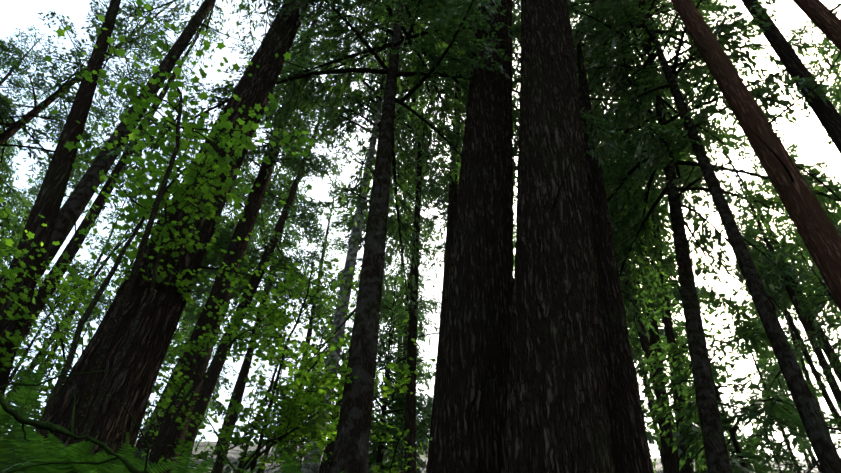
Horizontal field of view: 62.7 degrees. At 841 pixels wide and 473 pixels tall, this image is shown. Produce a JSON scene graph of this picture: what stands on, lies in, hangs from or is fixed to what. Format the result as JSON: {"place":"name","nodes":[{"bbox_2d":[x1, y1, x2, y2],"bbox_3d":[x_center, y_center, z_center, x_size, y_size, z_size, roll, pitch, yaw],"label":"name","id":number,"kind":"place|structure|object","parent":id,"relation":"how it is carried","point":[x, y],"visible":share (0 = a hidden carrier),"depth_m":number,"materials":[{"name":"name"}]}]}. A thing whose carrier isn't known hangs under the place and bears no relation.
{"place":"outdoors","nodes":[
{"label":"outdoors","id":0,"kind":"place"},
{"bbox_2d":[15,441,817,472],"bbox_3d":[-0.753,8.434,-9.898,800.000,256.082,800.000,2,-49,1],"label":"hillside ground","id":1,"kind":"structure","parent":0,"point":[232,455],"depth_m":102.79,"materials":[{"name":"green plant"}]},
{"bbox_2d":[0,188,66,360],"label":"tree","id":2,"kind":"object","parent":1,"relation":"on","point":[10,242],"depth_m":9.55,"materials":[{"name":"green plant"}]},
{"bbox_2d":[0,0,120,396],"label":"fir","id":3,"kind":"object","parent":1,"relation":"on","point":[49,200],"depth_m":11.86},
{"bbox_2d":[0,252,149,466],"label":"vine maple","id":4,"kind":"object","parent":1,"relation":"on","point":[8,284],"depth_m":9.18,"materials":[{"name":"green plant"}]},
{"bbox_2d":[0,369,236,472],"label":"branch","id":5,"kind":"object","parent":1,"relation":"on","point":[46,425],"visible":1,"depth_m":3.00,"materials":[{"name":"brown wood"}]},
{"bbox_2d":[0,237,259,438],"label":"vine maple","id":6,"kind":"object","parent":1,"relation":"on","point":[82,289],"depth_m":10.76,"materials":[{"name":"green plant"}]},
{"bbox_2d":[22,0,308,469],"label":"tree","id":7,"kind":"object","parent":1,"relation":"on","point":[130,388],"depth_m":7.92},
{"bbox_2d":[0,355,342,472],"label":"sword ferns","id":8,"kind":"object","parent":1,"relation":"on","point":[33,452],"visible":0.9,"depth_m":4.02,"materials":[{"name":"green plant"}]},
{"bbox_2d":[0,262,349,472],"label":"vine maple","id":9,"kind":"object","parent":1,"relation":"on","point":[238,316],"depth_m":10.71,"materials":[{"name":"green plant"}]},
{"bbox_2d":[23,0,327,332],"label":"tree","id":10,"kind":"object","parent":1,"relation":"on","point":[74,206],"depth_m":19.90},
{"bbox_2d":[37,0,314,447],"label":"vine maple","id":11,"kind":"object","parent":1,"relation":"on","point":[219,167],"depth_m":7.62,"materials":[{"name":"green plant"}]},
{"bbox_2d":[159,319,438,472],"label":"vine maple","id":12,"kind":"object","parent":1,"relation":"on","point":[294,419],"depth_m":10.01,"materials":[{"name":"green plant"}]},
{"bbox_2d":[198,233,402,472],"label":"vine maple","id":13,"kind":"object","parent":1,"relation":"on","point":[298,298],"depth_m":12.64,"materials":[{"name":"green plant"}]},
{"bbox_2d":[248,338,431,472],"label":"vine maple","id":14,"kind":"object","parent":1,"relation":"on","point":[374,469],"depth_m":14.06,"materials":[{"name":"green plant"}]},
{"bbox_2d":[102,0,631,472],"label":"tree","id":15,"kind":"object","parent":1,"relation":"on","point":[443,23],"depth_m":15.38,"materials":[{"name":"green plant"}]},
{"bbox_2d":[283,0,455,472],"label":"alder","id":16,"kind":"object","parent":1,"relation":"on","point":[408,153],"depth_m":24.61,"materials":[{"name":"green plant"}]},
{"bbox_2d":[313,0,520,472],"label":"tree","id":17,"kind":"object","parent":1,"relation":"on","point":[410,414],"depth_m":24.55,"materials":[{"name":"green plant"}]},
{"bbox_2d":[369,0,586,472],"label":"tree","id":18,"kind":"object","parent":1,"relation":"on","point":[452,202],"depth_m":18.71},
{"bbox_2d":[428,0,583,472],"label":"tree","id":19,"kind":"object","parent":1,"relation":"on","point":[470,420],"depth_m":9.35,"materials":[{"name":"brown plant"}]},
{"bbox_2d":[458,0,653,472],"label":"tree","id":20,"kind":"object","parent":1,"relation":"on","point":[630,449],"depth_m":11.27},
{"bbox_2d":[498,0,625,472],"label":"tree","id":21,"kind":"object","parent":1,"relation":"on","point":[557,419],"depth_m":8.14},
{"bbox_2d":[571,0,748,472],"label":"tree","id":22,"kind":"object","parent":1,"relation":"on","point":[669,461],"depth_m":22.74,"materials":[{"name":"green plant"}]},
{"bbox_2d":[587,8,747,472],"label":"fir","id":23,"kind":"object","parent":1,"relation":"on","point":[695,202],"depth_m":33.25,"materials":[{"name":"green plant"}]},
{"bbox_2d":[514,0,840,472],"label":"tree","id":24,"kind":"object","parent":1,"relation":"on","point":[737,24],"depth_m":18.70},
{"bbox_2d":[568,0,840,310],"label":"tree","id":25,"kind":"object","parent":1,"relation":"on","point":[816,230],"depth_m":10.35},
{"bbox_2d":[571,0,840,472],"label":"tree","id":26,"kind":"object","parent":1,"relation":"on","point":[709,108],"depth_m":19.40,"materials":[{"name":"green plant"}]},
{"bbox_2d":[769,0,840,84],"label":"tree","id":27,"kind":"object","parent":1,"relation":"on","point":[820,10],"depth_m":12.54,"materials":[{"name":"brown plant"}]},
{"bbox_2d":[0,0,840,472],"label":"forest","id":28,"kind":"structure","parent":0,"point":[436,192],"depth_m":47.27,"materials":[{"name":"green plant"}]},
{"bbox_2d":[0,0,840,459],"label":"sky","id":29,"kind":"structure","parent":0,"point":[22,14],"materials":[{"name":"white"}]},
{"bbox_2d":[703,0,840,153],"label":"tree","id":30,"kind":"object","parent":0,"point":[828,116],"depth_m":16.59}
]}

